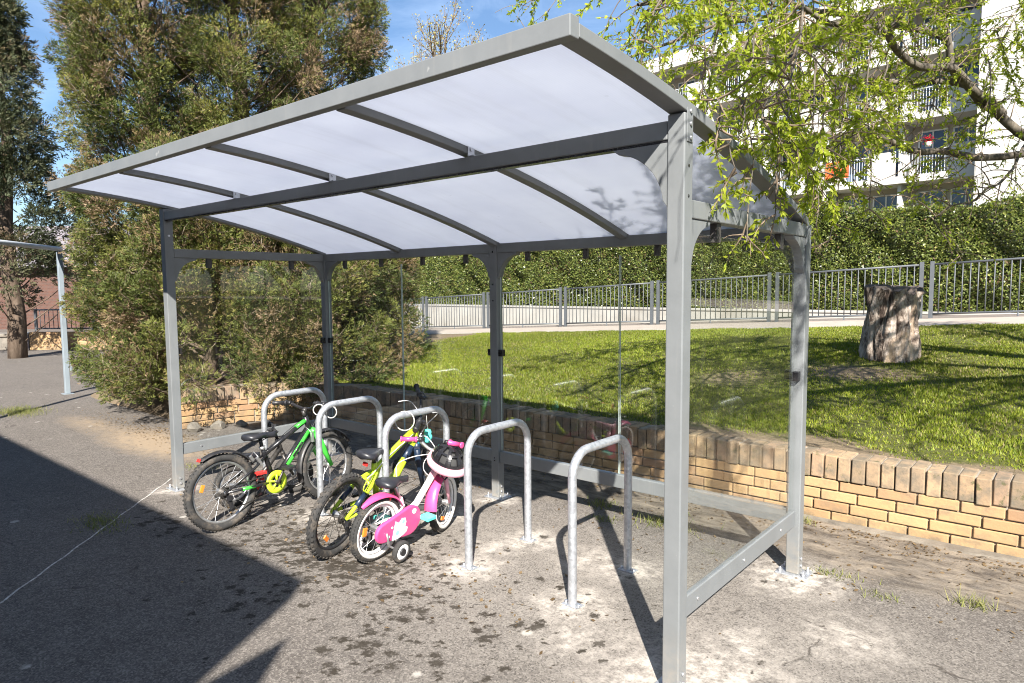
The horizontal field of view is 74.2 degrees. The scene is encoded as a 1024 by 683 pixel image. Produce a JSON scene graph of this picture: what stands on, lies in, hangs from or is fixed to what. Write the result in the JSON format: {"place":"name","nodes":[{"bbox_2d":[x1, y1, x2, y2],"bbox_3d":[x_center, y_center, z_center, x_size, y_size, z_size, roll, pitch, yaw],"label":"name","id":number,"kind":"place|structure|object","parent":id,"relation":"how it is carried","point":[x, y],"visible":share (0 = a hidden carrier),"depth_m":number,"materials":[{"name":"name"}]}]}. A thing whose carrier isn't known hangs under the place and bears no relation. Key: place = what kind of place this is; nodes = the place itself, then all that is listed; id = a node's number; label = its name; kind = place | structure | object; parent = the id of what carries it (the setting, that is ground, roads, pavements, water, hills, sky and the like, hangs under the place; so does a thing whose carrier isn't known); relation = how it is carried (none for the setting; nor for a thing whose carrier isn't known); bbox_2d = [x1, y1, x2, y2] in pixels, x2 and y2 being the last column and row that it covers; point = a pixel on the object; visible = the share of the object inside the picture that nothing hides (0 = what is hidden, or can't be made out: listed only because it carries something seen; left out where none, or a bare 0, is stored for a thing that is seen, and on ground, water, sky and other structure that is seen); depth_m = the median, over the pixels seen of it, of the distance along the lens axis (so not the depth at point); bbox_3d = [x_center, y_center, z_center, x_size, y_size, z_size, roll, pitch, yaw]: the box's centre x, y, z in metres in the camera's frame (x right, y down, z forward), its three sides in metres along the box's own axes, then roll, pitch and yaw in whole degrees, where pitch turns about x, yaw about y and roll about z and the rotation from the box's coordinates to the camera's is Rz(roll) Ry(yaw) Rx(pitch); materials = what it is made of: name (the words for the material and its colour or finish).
{"place":"outdoors","nodes":[
{"label":"outdoors","id":0,"kind":"place"},
{"bbox_2d":[0,332,6,349],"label":"stone bench","id":1,"kind":"object","parent":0,"point":[3,340],"visible":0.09,"depth_m":18.39,"materials":[{"name":"beige stone"}]},
{"bbox_2d":[0,0,831,225],"label":"sky","id":2,"kind":"structure","parent":0,"point":[402,23],"materials":[{"name":"blue"}]},
{"bbox_2d":[0,329,1023,682],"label":"ground","id":3,"kind":"structure","parent":0,"point":[124,605],"depth_m":3.60,"materials":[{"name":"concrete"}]},
{"bbox_2d":[27,332,29,349],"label":"concrete block","id":4,"kind":"structure","parent":3,"relation":"on","point":[28,341],"depth_m":18.36,"materials":[{"name":"grey concrete"}]},
{"bbox_2d":[0,404,57,418],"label":"weed tuft","id":5,"kind":"object","parent":3,"relation":"on","point":[10,412],"visible":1,"depth_m":8.94,"materials":[{"name":"green plant"}]},
{"bbox_2d":[0,240,73,394],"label":"goal frame","id":6,"kind":"object","parent":3,"relation":"on","point":[64,338],"visible":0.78,"depth_m":10.39,"materials":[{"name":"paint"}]},
{"bbox_2d":[0,226,137,328],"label":"brick house","id":7,"kind":"structure","parent":3,"relation":"on","point":[48,288],"depth_m":28.23,"materials":[{"name":"red brick"}]},
{"bbox_2d":[33,309,136,331],"bbox_3d":[-11.632,-0.369,18.848,3.420,1.100,0.062,0,5,4],"label":"railing","id":8,"kind":"object","parent":3,"relation":"on","point":[36,321],"visible":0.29,"depth_m":18.89,"materials":[{"name":"black metal"}]},
{"bbox_2d":[29,331,141,349],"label":"brick wall","id":9,"kind":"structure","parent":3,"relation":"on","point":[45,340],"depth_m":18.32,"materials":[{"name":"beige brick"}]},
{"bbox_2d":[0,478,171,603],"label":"line marking","id":10,"kind":"object","parent":3,"relation":"on","point":[76,547],"visible":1,"depth_m":4.16,"materials":[{"name":"paint"}]},
{"bbox_2d":[67,509,140,535],"bbox_3d":[-2.805,1.236,4.612,0.395,0.038,0.794,-4,6,-37],"label":"weed tuft","id":11,"kind":"object","parent":3,"relation":"on","point":[102,523],"visible":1,"depth_m":4.66,"materials":[{"name":"green plant"}]},
{"bbox_2d":[187,422,201,431],"bbox_3d":[-3.590,0.977,7.663,0.147,0.135,0.177,-1,5,-11],"label":"rubble stone","id":12,"kind":"object","parent":3,"relation":"on","point":[194,427],"visible":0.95,"depth_m":7.61,"materials":[{"name":"beige stone"}]},
{"bbox_2d":[210,420,224,429],"bbox_3d":[-3.387,0.966,7.801,0.150,0.126,0.128,-1,5,-7],"label":"rubble stone","id":13,"kind":"object","parent":3,"relation":"on","point":[217,424],"visible":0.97,"depth_m":7.76,"materials":[{"name":"beige stone"}]},
{"bbox_2d":[236,420,247,426],"bbox_3d":[-3.166,0.963,7.933,0.132,0.098,0.101,-3,5,-27],"label":"rubble stone","id":14,"kind":"object","parent":3,"relation":"on","point":[240,423],"visible":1,"depth_m":7.90,"materials":[{"name":"grey stone"}]},
{"bbox_2d":[212,420,312,506],"bbox_3d":[-1.874,0.931,5.137,0.401,0.558,0.677,1,5,21],"label":"bicycle","id":15,"kind":"object","parent":3,"relation":"on","point":[288,488],"visible":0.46,"depth_m":5.12,"materials":[{"name":"metal"}]},
{"bbox_2d":[182,400,352,531],"bbox_3d":[-1.681,0.837,4.847,0.565,0.787,1.376,0,4,37],"label":"bicycle","id":16,"kind":"object","parent":3,"relation":"on","point":[252,484],"visible":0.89,"depth_m":4.73,"materials":[{"name":"metal"}]},
{"bbox_2d":[261,387,332,496],"bbox_3d":[-1.738,0.780,5.455,0.100,0.798,0.603,3,6,40],"label":"bike stand","id":17,"kind":"object","parent":3,"relation":"on","point":[274,395],"visible":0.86,"depth_m":5.35,"materials":[{"name":"metal"}]},
{"bbox_2d":[315,396,382,516],"bbox_3d":[-1.184,0.813,4.989,0.100,0.798,0.603,3,6,40],"label":"bike stand","id":18,"kind":"object","parent":3,"relation":"on","point":[318,430],"visible":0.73,"depth_m":4.80,"materials":[{"name":"metal"}]},
{"bbox_2d":[313,404,336,417],"bbox_3d":[-1.333,0.496,4.822,0.165,0.111,0.055,-2,5,-23],"label":"cable lock","id":19,"kind":"object","parent":18,"relation":"attached to","point":[325,413],"visible":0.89,"depth_m":4.82,"materials":[{"name":"plastic"}]},
{"bbox_2d":[306,384,459,558],"bbox_3d":[-0.796,0.825,4.333,0.448,0.920,1.295,15,10,23],"label":"bicycle","id":20,"kind":"object","parent":3,"relation":"on","point":[317,549],"visible":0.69,"depth_m":4.14,"materials":[{"name":"yellow metal"}]},
{"bbox_2d":[349,435,463,562],"bbox_3d":[-0.600,0.944,4.172,0.399,0.668,0.970,4,6,45],"label":"bicycle","id":21,"kind":"object","parent":3,"relation":"on","point":[402,521],"visible":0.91,"depth_m":4.04,"materials":[{"name":"white paint"}]},
{"bbox_2d":[427,443,463,479],"bbox_3d":[-0.402,0.761,4.254,0.250,0.252,0.306,-4,24,-40],"label":"helmet","id":22,"kind":"object","parent":21,"relation":"hanging from","point":[446,460],"visible":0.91,"depth_m":4.16,"materials":[{"name":"black paint"}]},
{"bbox_2d":[381,406,454,522],"bbox_3d":[-0.630,0.846,4.524,0.100,0.798,0.603,3,6,40],"label":"bike stand","id":23,"kind":"object","parent":3,"relation":"on","point":[391,421],"visible":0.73,"depth_m":4.36,"materials":[{"name":"metal"}]},
{"bbox_2d":[395,411,414,430],"bbox_3d":[-0.700,0.518,4.419,0.132,0.132,0.021,0,5,0],"label":"cable lock","id":24,"kind":"object","parent":23,"relation":"hanging from","point":[409,428],"visible":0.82,"depth_m":4.42,"materials":[{"name":"white plastic"}]},
{"bbox_2d":[423,414,431,442],"bbox_3d":[-0.570,0.588,4.578,0.062,0.197,0.062,3,6,40],"label":"pendant","id":25,"kind":"object","parent":23,"relation":"hanging from","point":[427,432],"visible":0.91,"depth_m":4.56,"materials":[{"name":"teal plastic"}]},
{"bbox_2d":[47,13,812,682],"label":"bike shelter","id":26,"kind":"object","parent":3,"relation":"on","point":[567,131],"visible":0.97,"depth_m":3.46,"materials":[{"name":"metal"}]},
{"bbox_2d":[459,419,536,570],"bbox_3d":[-0.076,0.879,4.058,0.100,0.798,0.603,3,6,40],"label":"bike stand","id":27,"kind":"object","parent":3,"relation":"on","point":[475,434],"visible":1,"depth_m":3.90,"materials":[{"name":"metal"}]},
{"bbox_2d":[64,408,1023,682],"bbox_3d":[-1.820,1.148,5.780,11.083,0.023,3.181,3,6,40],"label":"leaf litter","id":28,"kind":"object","parent":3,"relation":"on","point":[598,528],"visible":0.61,"depth_m":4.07,"materials":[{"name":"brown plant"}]},
{"bbox_2d":[561,434,637,609],"bbox_3d":[0.476,0.912,3.590,0.100,0.798,0.603,3,6,40],"label":"bike stand","id":29,"kind":"object","parent":3,"relation":"on","point":[575,463],"visible":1,"depth_m":3.41,"materials":[{"name":"metal"}]},
{"bbox_2d":[582,495,619,510],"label":"weed tuft","id":30,"kind":"object","parent":3,"relation":"on","point":[602,502],"visible":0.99,"depth_m":4.95,"materials":[{"name":"green plant"}]},
{"bbox_2d":[180,381,1023,563],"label":"brick retaining wall","id":31,"kind":"structure","parent":3,"relation":"on","point":[968,510],"depth_m":4.87,"materials":[{"name":"brick"}]},
{"bbox_2d":[586,514,620,523],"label":"weed tuft","id":32,"kind":"object","parent":3,"relation":"on","point":[599,516],"visible":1,"depth_m":4.66,"materials":[{"name":"green plant"}]},
{"bbox_2d":[621,508,724,538],"bbox_3d":[1.060,1.187,4.582,0.734,0.082,0.500,3,6,40],"label":"weed tuft","id":33,"kind":"object","parent":3,"relation":"on","point":[658,519],"visible":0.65,"depth_m":4.56,"materials":[{"name":"green plant"}]},
{"bbox_2d":[803,513,815,525],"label":"weed tuft","id":34,"kind":"object","parent":3,"relation":"on","point":[807,519],"visible":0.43,"depth_m":4.55,"materials":[{"name":"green plant"}]},
{"bbox_2d":[804,564,881,584],"bbox_3d":[1.783,1.273,3.747,0.472,0.033,0.221,3,6,40],"label":"weed tuft","id":35,"kind":"object","parent":3,"relation":"on","point":[827,572],"visible":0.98,"depth_m":3.73,"materials":[{"name":"green plant"}]},
{"bbox_2d":[860,585,903,603],"bbox_3d":[1.884,1.294,3.474,0.232,0.033,0.130,3,6,40],"label":"weed tuft","id":36,"kind":"object","parent":3,"relation":"on","point":[887,597],"visible":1,"depth_m":3.48,"materials":[{"name":"green plant"}]},
{"bbox_2d":[945,584,999,616],"bbox_3d":[2.308,1.283,3.354,0.183,0.066,0.296,-2,5,-23],"label":"weed tuft","id":37,"kind":"object","parent":3,"relation":"on","point":[977,605],"visible":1,"depth_m":3.37,"materials":[{"name":"green plant"}]},
{"bbox_2d":[91,323,1023,474],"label":"lawn","id":38,"kind":"structure","parent":0,"point":[160,408],"depth_m":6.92,"materials":[{"name":"plant"}]},
{"bbox_2d":[0,0,112,358],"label":"spruce tree","id":39,"kind":"object","parent":38,"relation":"on","point":[16,55],"visible":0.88,"depth_m":15.87,"materials":[{"name":"green plant"}]},
{"bbox_2d":[39,0,246,405],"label":"conifer tree","id":40,"kind":"object","parent":38,"relation":"on","point":[91,46],"visible":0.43,"depth_m":8.52,"materials":[{"name":"green plant"}]},
{"bbox_2d":[71,124,321,408],"bbox_3d":[-4.086,-0.840,8.498,2.924,3.689,2.985,3,6,40],"label":"conifer shrub","id":41,"kind":"object","parent":38,"relation":"on","point":[200,233],"visible":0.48,"depth_m":7.87,"materials":[{"name":"green plant"}]},
{"bbox_2d":[128,0,330,372],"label":"conifer tree","id":42,"kind":"object","parent":38,"relation":"on","point":[236,67],"visible":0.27,"depth_m":9.22,"materials":[{"name":"green plant"}]},
{"bbox_2d":[197,226,409,415],"bbox_3d":[-2.693,-0.817,8.780,2.637,3.362,2.672,3,6,40],"label":"conifer shrub","id":43,"kind":"object","parent":38,"relation":"on","point":[357,323],"visible":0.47,"depth_m":8.21,"materials":[{"name":"green plant"}]},
{"bbox_2d":[238,0,397,362],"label":"conifer tree","id":44,"kind":"object","parent":38,"relation":"on","point":[358,48],"visible":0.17,"depth_m":10.07,"materials":[{"name":"green plant"}]},
{"bbox_2d":[310,258,442,363],"bbox_3d":[-2.166,-1.179,10.386,2.089,3.814,1.958,3,6,40],"label":"conifer shrub","id":45,"kind":"object","parent":38,"relation":"on","point":[394,297],"visible":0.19,"depth_m":10.33,"materials":[{"name":"green plant"}]},
{"bbox_2d":[384,0,489,72],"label":"deciduous tree","id":46,"kind":"object","parent":38,"relation":"on","point":[433,49],"visible":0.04,"depth_m":30.60,"materials":[{"name":"brown plant"}]},
{"bbox_2d":[390,304,1023,327],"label":"wall","id":47,"kind":"structure","parent":38,"relation":"on","point":[596,312],"depth_m":20.67,"materials":[{"name":"grey concrete"}]},
{"bbox_2d":[407,323,1022,334],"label":"path kerb","id":48,"kind":"structure","parent":38,"relation":"on","point":[704,328],"depth_m":13.82,"materials":[{"name":"concrete"}]},
{"bbox_2d":[495,0,1023,279],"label":"willow tree","id":49,"kind":"object","parent":38,"relation":"on","point":[787,130],"visible":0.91,"depth_m":4.27,"materials":[{"name":"green plant"}]},
{"bbox_2d":[644,0,1023,216],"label":"apartment building","id":50,"kind":"structure","parent":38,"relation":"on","point":[882,168],"depth_m":31.03,"materials":[{"name":"white paint"}]},
{"bbox_2d":[678,79,695,96],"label":"window","id":51,"kind":"structure","parent":50,"relation":"in","point":[693,80],"depth_m":40.70,"materials":[{"name":"grey glass"}]},
{"bbox_2d":[727,113,739,143],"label":"window","id":52,"kind":"structure","parent":50,"relation":"in","point":[733,113],"depth_m":38.54,"materials":[{"name":"grey glass"}]},
{"bbox_2d":[727,68,739,92],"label":"window","id":53,"kind":"structure","parent":50,"relation":"in","point":[734,68],"depth_m":38.36,"materials":[{"name":"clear glass"}]},
{"bbox_2d":[781,153,797,188],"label":"window","id":54,"kind":"structure","parent":50,"relation":"in","point":[794,153],"depth_m":36.44,"materials":[{"name":"grey glass"}]},
{"bbox_2d":[785,51,804,81],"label":"window","id":55,"kind":"structure","parent":50,"relation":"in","point":[791,54],"depth_m":35.78,"materials":[{"name":"grey glass"}]},
{"bbox_2d":[825,162,848,178],"bbox_3d":[15.787,-8.316,32.904,0.072,0.820,1.100,-5,6,-42],"label":"blanket","id":56,"kind":"object","parent":50,"relation":"hanging from","point":[847,169],"visible":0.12,"depth_m":33.08,"materials":[{"name":"orange fabric"}]},
{"bbox_2d":[843,197,868,216],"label":"window","id":57,"kind":"structure","parent":50,"relation":"in","point":[849,201],"depth_m":33.93,"materials":[{"name":"grey glass"}]},
{"bbox_2d":[844,142,869,181],"bbox_3d":[17.184,-8.862,33.697,0.079,2.100,1.200,-5,6,-42],"label":"window","id":58,"kind":"structure","parent":50,"relation":"in","point":[856,165],"depth_m":33.66,"materials":[{"name":"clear glass"}]},
{"bbox_2d":[847,84,869,118],"bbox_3d":[17.163,-11.574,33.479,0.079,2.100,1.200,-5,6,-42],"label":"window","id":59,"kind":"structure","parent":50,"relation":"in","point":[862,95],"depth_m":33.44,"materials":[{"name":"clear glass"}]},
{"bbox_2d":[848,31,873,64],"bbox_3d":[17.142,-14.150,33.272,0.079,1.830,1.200,-5,6,-42],"label":"window","id":60,"kind":"structure","parent":50,"relation":"in","point":[871,31],"depth_m":33.15,"materials":[{"name":"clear glass"}]},
{"bbox_2d":[872,194,896,216],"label":"window","id":61,"kind":"structure","parent":50,"relation":"in","point":[887,199],"depth_m":32.86,"materials":[{"name":"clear glass"}]},
{"bbox_2d":[875,137,898,176],"bbox_3d":[18.121,-8.786,32.654,0.079,2.100,1.200,-5,6,-42],"label":"window","id":62,"kind":"structure","parent":50,"relation":"in","point":[897,152],"depth_m":32.42,"materials":[{"name":"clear glass"}]},
{"bbox_2d":[883,76,901,114],"bbox_3d":[18.100,-11.497,32.436,0.079,2.100,1.200,-5,6,-42],"label":"window","id":63,"kind":"structure","parent":50,"relation":"in","point":[901,76],"depth_m":32.18,"materials":[{"name":"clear glass"}]},
{"bbox_2d":[923,134,933,146],"bbox_3d":[18.409,-8.889,29.974,0.632,0.555,0.527,3,6,40],"label":"flower pot","id":64,"kind":"object","parent":50,"relation":"on","point":[929,143],"visible":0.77,"depth_m":29.93,"materials":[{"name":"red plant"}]},
{"bbox_2d":[916,189,945,212],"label":"window","id":65,"kind":"structure","parent":50,"relation":"in","point":[939,193],"depth_m":31.35,"materials":[{"name":"clear glass"}]},
{"bbox_2d":[918,128,948,173],"bbox_3d":[19.401,-8.682,31.231,0.079,2.100,1.200,-5,6,-42],"label":"window","id":66,"kind":"structure","parent":50,"relation":"in","point":[938,133],"depth_m":31.13,"materials":[{"name":"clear glass"}]},
{"bbox_2d":[920,71,950,110],"bbox_3d":[19.380,-11.393,31.013,0.079,2.100,1.200,-5,6,-42],"label":"window","id":67,"kind":"structure","parent":50,"relation":"in","point":[936,100],"depth_m":31.13,"materials":[{"name":"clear glass"}]},
{"bbox_2d":[923,12,953,48],"bbox_3d":[19.359,-13.970,30.806,0.079,1.830,1.200,-5,6,-42],"label":"window","id":68,"kind":"structure","parent":50,"relation":"in","point":[927,20],"depth_m":30.97,"materials":[{"name":"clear glass"}]},
{"bbox_2d":[950,187,973,206],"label":"window","id":69,"kind":"structure","parent":50,"relation":"in","point":[957,199],"depth_m":30.51,"materials":[{"name":"clear glass"}]},
{"bbox_2d":[953,123,976,142],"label":"window","id":70,"kind":"structure","parent":50,"relation":"in","point":[955,129],"depth_m":30.27,"materials":[{"name":"clear glass"}]},
{"bbox_2d":[956,60,979,75],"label":"window","id":71,"kind":"structure","parent":50,"relation":"in","point":[975,70],"depth_m":29.88,"materials":[{"name":"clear glass"}]},
{"bbox_2d":[958,2,981,12],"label":"window","id":72,"kind":"structure","parent":50,"relation":"in","point":[969,8],"depth_m":29.84,"materials":[{"name":"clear glass"}]},
{"bbox_2d":[858,284,926,363],"bbox_3d":[4.572,-0.181,8.154,0.586,1.023,0.643,-3,5,-29],"label":"tree stump","id":73,"kind":"object","parent":38,"relation":"on","point":[890,330],"visible":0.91,"depth_m":7.98,"materials":[{"name":"wood"}]},
{"bbox_2d":[374,192,1023,312],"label":"hedge","id":74,"kind":"object","parent":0,"point":[907,240],"visible":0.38,"depth_m":16.51,"materials":[{"name":"green plant"}]},
{"bbox_2d":[395,314,1023,333],"bbox_3d":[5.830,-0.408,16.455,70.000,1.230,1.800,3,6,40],"label":"pavement","id":75,"kind":"structure","parent":0,"point":[863,318],"depth_m":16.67,"materials":[{"name":"concrete"}]},
{"bbox_2d":[389,297,424,329],"bbox_3d":[-4.095,-0.905,24.012,2.850,1.379,0.070,3,6,40],"label":"railing","id":76,"kind":"object","parent":75,"relation":"on","point":[423,318],"visible":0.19,"depth_m":23.11,"materials":[{"name":"grey metal"}]},
{"bbox_2d":[425,292,485,329],"bbox_3d":[-1.889,-0.917,22.147,2.700,1.372,0.070,3,6,40],"label":"railing","id":77,"kind":"object","parent":75,"relation":"on","point":[483,321],"visible":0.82,"depth_m":22.02,"materials":[{"name":"grey metal"}]},
{"bbox_2d":[486,287,561,327],"bbox_3d":[0.320,-0.930,20.278,2.860,1.380,0.070,3,6,40],"label":"railing","id":78,"kind":"object","parent":75,"relation":"on","point":[519,292],"visible":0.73,"depth_m":20.08,"materials":[{"name":"grey metal"}]},
{"bbox_2d":[564,281,653,326],"bbox_3d":[2.568,-0.942,18.378,2.800,1.376,0.070,3,6,40],"label":"railing","id":79,"kind":"object","parent":75,"relation":"on","point":[651,283],"visible":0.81,"depth_m":18.26,"materials":[{"name":"grey metal"}]},
{"bbox_2d":[656,273,771,324],"bbox_3d":[4.827,-0.955,16.467,2.890,1.381,0.070,3,6,40],"label":"railing","id":80,"kind":"object","parent":75,"relation":"on","point":[768,317],"visible":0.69,"depth_m":16.18,"materials":[{"name":"grey metal"}]},
{"bbox_2d":[775,262,923,321],"bbox_3d":[7.129,-0.968,14.521,2.910,1.382,0.070,3,6,40],"label":"railing","id":81,"kind":"object","parent":75,"relation":"on","point":[921,281],"visible":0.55,"depth_m":14.54,"materials":[{"name":"grey metal"}]},
{"bbox_2d":[928,257,1023,317],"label":"railing","id":82,"kind":"object","parent":75,"relation":"on","point":[931,289],"visible":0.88,"depth_m":13.06,"materials":[{"name":"grey metal"}]}
]}

